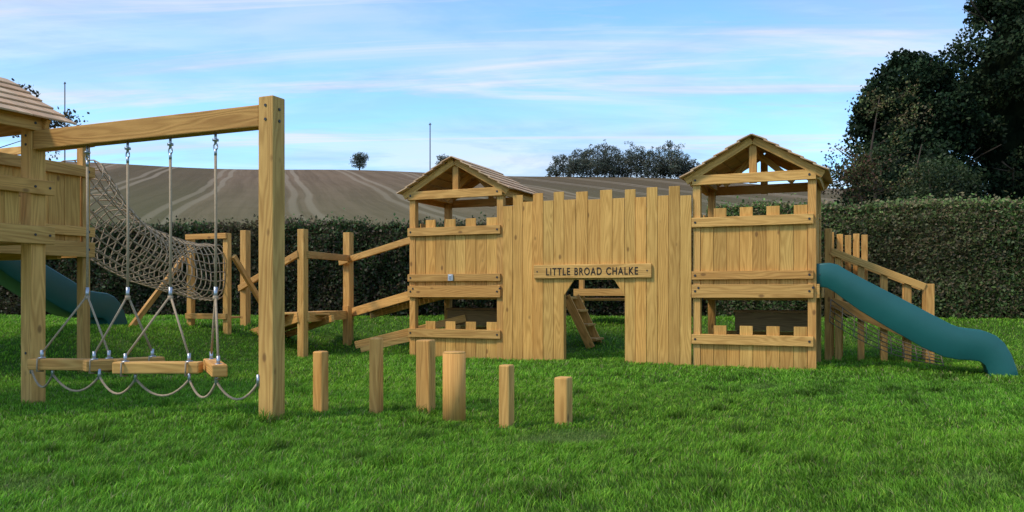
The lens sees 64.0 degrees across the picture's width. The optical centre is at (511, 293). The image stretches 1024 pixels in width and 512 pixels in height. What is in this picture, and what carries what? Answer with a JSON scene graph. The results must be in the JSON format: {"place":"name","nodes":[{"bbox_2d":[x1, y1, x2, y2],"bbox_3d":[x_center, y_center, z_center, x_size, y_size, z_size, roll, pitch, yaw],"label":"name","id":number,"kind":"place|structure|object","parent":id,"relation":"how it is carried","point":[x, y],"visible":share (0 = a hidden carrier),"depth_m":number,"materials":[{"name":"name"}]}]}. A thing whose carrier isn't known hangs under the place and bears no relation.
{"place":"outdoors","nodes":[
{"label":"outdoors","id":0,"kind":"place"},
{"bbox_2d":[57,161,844,234],"bbox_3d":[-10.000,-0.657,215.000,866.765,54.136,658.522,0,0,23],"label":"hill","id":1,"kind":"structure","parent":0,"point":[322,194],"depth_m":98.35,"materials":[{"name":"brown soil"}]},
{"bbox_2d":[64,82,65,159],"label":"utility pole","id":2,"kind":"object","parent":1,"relation":"on","point":[64,110],"visible":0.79,"depth_m":119.93,"materials":[{"name":"grey wood"}]},
{"bbox_2d":[350,151,367,169],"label":"tree","id":3,"kind":"object","parent":1,"relation":"on","point":[360,159],"visible":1,"depth_m":158.56,"materials":[{"name":"green plant"}]},
{"bbox_2d":[429,123,430,169],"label":"utility pole","id":4,"kind":"object","parent":1,"relation":"on","point":[430,146],"visible":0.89,"depth_m":119.96,"materials":[{"name":"grey wood"}]},
{"bbox_2d":[435,154,448,165],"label":"tree","id":5,"kind":"object","parent":1,"relation":"on","point":[442,157],"visible":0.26,"depth_m":158.51,"materials":[{"name":"green plant"}]},
{"bbox_2d":[545,139,700,178],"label":"distant trees","id":6,"kind":"object","parent":1,"relation":"on","point":[603,165],"visible":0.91,"depth_m":159.38,"materials":[{"name":"green plant"}]},
{"bbox_2d":[0,0,992,188],"label":"sky","id":7,"kind":"structure","parent":0,"point":[507,87],"materials":[{"name":"blue"}]},
{"bbox_2d":[0,313,1023,511],"bbox_3d":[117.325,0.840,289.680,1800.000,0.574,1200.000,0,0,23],"label":"ground","id":8,"kind":"structure","parent":0,"point":[364,330],"depth_m":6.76,"materials":[{"name":"green plant"}]},
{"bbox_2d":[0,77,76,245],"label":"play tower","id":9,"kind":"structure","parent":8,"relation":"on","point":[20,107],"depth_m":8.15,"materials":[{"name":"brown wood"}]},
{"bbox_2d":[0,78,90,220],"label":"ash tree","id":10,"kind":"object","parent":8,"relation":"on","point":[59,123],"visible":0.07,"depth_m":25.82,"materials":[{"name":"green plant"}]},
{"bbox_2d":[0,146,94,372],"bbox_3d":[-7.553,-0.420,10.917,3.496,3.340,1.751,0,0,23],"label":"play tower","id":11,"kind":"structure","parent":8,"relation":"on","point":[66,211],"depth_m":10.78,"materials":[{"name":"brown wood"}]},
{"bbox_2d":[0,260,127,325],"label":"slide","id":12,"kind":"object","parent":8,"relation":"on","point":[61,295],"visible":0.51,"depth_m":13.53,"materials":[{"name":"green plastic"}]},
{"bbox_2d":[21,95,284,418],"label":"swinging balance bridge","id":13,"kind":"structure","parent":8,"relation":"on","point":[265,117],"depth_m":7.43,"materials":[{"name":"brown wood"}]},
{"bbox_2d":[61,159,258,334],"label":"rope net tunnel","id":14,"kind":"structure","parent":8,"relation":"on","point":[190,294],"depth_m":13.81,"materials":[{"name":"grey fabric"}]},
{"bbox_2d":[0,208,496,316],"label":"hedge","id":15,"kind":"object","parent":8,"relation":"on","point":[382,275],"visible":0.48,"depth_m":20.50,"materials":[{"name":"green plant"}]},
{"bbox_2d":[313,351,327,412],"bbox_3d":[-1.761,0.865,7.539,0.107,0.670,0.107,0,0,23],"label":"stepping post","id":16,"kind":"object","parent":8,"relation":"on","point":[320,380],"visible":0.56,"depth_m":7.49,"materials":[{"name":"brown wood"}]},
{"bbox_2d":[238,229,465,357],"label":"ramp walkway","id":17,"kind":"structure","parent":8,"relation":"on","point":[301,318],"depth_m":15.31,"materials":[{"name":"brown wood"}]},
{"bbox_2d":[369,338,382,412],"bbox_3d":[-1.258,0.805,7.594,0.099,0.790,0.099,0,0,27],"label":"stepping post","id":18,"kind":"object","parent":8,"relation":"on","point":[375,375],"visible":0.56,"depth_m":7.55,"materials":[{"name":"brown wood"}]},
{"bbox_2d":[416,339,434,412],"bbox_3d":[-0.802,0.815,7.626,0.143,0.770,0.143,0,0,19],"label":"stepping post","id":19,"kind":"object","parent":8,"relation":"on","point":[425,372],"visible":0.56,"depth_m":7.56,"materials":[{"name":"brown wood"}]},
{"bbox_2d":[443,351,465,422],"bbox_3d":[-0.498,0.850,7.058,0.200,0.700,0.200,0,0,23],"label":"stepping post","id":20,"kind":"object","parent":8,"relation":"on","point":[454,385],"visible":0.83,"depth_m":6.97,"materials":[{"name":"brown wood"}]},
{"bbox_2d":[499,364,513,427],"bbox_3d":[-0.044,0.895,6.797,0.102,0.610,0.102,0,0,29],"label":"stepping post","id":21,"kind":"object","parent":8,"relation":"on","point":[506,394],"visible":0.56,"depth_m":6.75,"materials":[{"name":"brown wood"}]},
{"bbox_2d":[554,376,571,424],"bbox_3d":[0.438,0.955,6.980,0.124,0.490,0.124,0,0,29],"label":"stepping post","id":22,"kind":"object","parent":8,"relation":"on","point":[562,399],"visible":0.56,"depth_m":6.93,"materials":[{"name":"brown wood"}]},
{"bbox_2d":[566,294,603,348],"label":"wooden steps","id":23,"kind":"structure","parent":8,"relation":"on","point":[578,312],"depth_m":15.58,"materials":[{"name":"brown wood"}]},
{"bbox_2d":[573,280,646,322],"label":"play platform","id":24,"kind":"structure","parent":8,"relation":"on","point":[582,291],"depth_m":17.39,"materials":[{"name":"brown wood"}]},
{"bbox_2d":[396,133,833,369],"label":"wooden play castle","id":25,"kind":"structure","parent":8,"relation":"on","point":[771,254],"depth_m":12.81,"materials":[{"name":"brown wood"}]},
{"bbox_2d":[534,263,651,278],"bbox_3d":[1.252,-0.355,12.989,1.950,0.220,0.048,0,0,23],"label":"name sign","id":26,"kind":"object","parent":25,"relation":"attached to","point":[641,270],"visible":1,"depth_m":12.95,"materials":[{"name":"brown wood"}]},
{"bbox_2d":[566,215,730,316],"bbox_3d":[2.500,-0.711,20.529,5.706,2.882,1.675,0,0,-1],"label":"hedge","id":27,"kind":"object","parent":8,"relation":"on","point":[607,308],"visible":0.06,"depth_m":19.93,"materials":[{"name":"green plant"}]},
{"bbox_2d":[821,143,895,205],"bbox_3d":[10.196,-1.687,23.851,2.764,5.184,3.225,0,0,23],"label":"hawthorn bush","id":28,"kind":"object","parent":8,"relation":"on","point":[852,173],"visible":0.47,"depth_m":23.20,"materials":[{"name":"green plant"}]},
{"bbox_2d":[706,186,1023,319],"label":"hedge","id":29,"kind":"object","parent":8,"relation":"on","point":[966,257],"visible":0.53,"depth_m":18.08,"materials":[{"name":"green plant"}]},
{"bbox_2d":[825,228,934,363],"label":"timber stairs","id":30,"kind":"structure","parent":8,"relation":"on","point":[862,266],"depth_m":13.12,"materials":[{"name":"brown wood"}]},
{"bbox_2d":[829,299,943,365],"bbox_3d":[5.685,0.572,12.494,1.564,0.972,0.564,0,0,23],"label":"scramble net","id":31,"kind":"object","parent":8,"relation":"on","point":[915,349],"visible":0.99,"depth_m":12.50,"materials":[{"name":"fabric"}]},
{"bbox_2d":[839,76,955,201],"bbox_3d":[11.412,-2.769,24.304,3.285,7.346,3.062,0,0,23],"label":"hawthorn bush","id":32,"kind":"object","parent":8,"relation":"on","point":[902,122],"visible":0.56,"depth_m":24.12,"materials":[{"name":"green plant"}]},
{"bbox_2d":[852,133,969,200],"bbox_3d":[12.682,-2.059,25.381,3.944,5.926,2.902,0,0,23],"label":"hawthorn bush","id":33,"kind":"object","parent":8,"relation":"on","point":[885,152],"visible":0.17,"depth_m":25.29,"materials":[{"name":"green plant"}]},
{"bbox_2d":[831,47,1001,206],"bbox_3d":[14.713,-4.119,30.477,7.350,10.072,6.679,0,0,23],"label":"yew tree","id":34,"kind":"object","parent":8,"relation":"on","point":[947,129],"visible":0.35,"depth_m":29.33,"materials":[{"name":"green plant"}]},
{"bbox_2d":[816,263,1017,376],"bbox_3d":[5.632,0.354,11.543,2.510,1.589,0.560,0,0,23],"label":"slide","id":35,"kind":"object","parent":8,"relation":"on","point":[990,352],"visible":0.94,"depth_m":11.27,"materials":[{"name":"green plastic"}]},
{"bbox_2d":[884,153,989,204],"bbox_3d":[11.677,-1.448,23.055,2.856,4.703,3.796,0,0,-14],"label":"hawthorn bush","id":36,"kind":"object","parent":8,"relation":"on","point":[905,192],"visible":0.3,"depth_m":22.48,"materials":[{"name":"green plant"}]},
{"bbox_2d":[933,0,1023,201],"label":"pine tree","id":37,"kind":"object","parent":8,"relation":"on","point":[996,76],"visible":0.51,"depth_m":31.39,"materials":[{"name":"green plant"}]}
]}

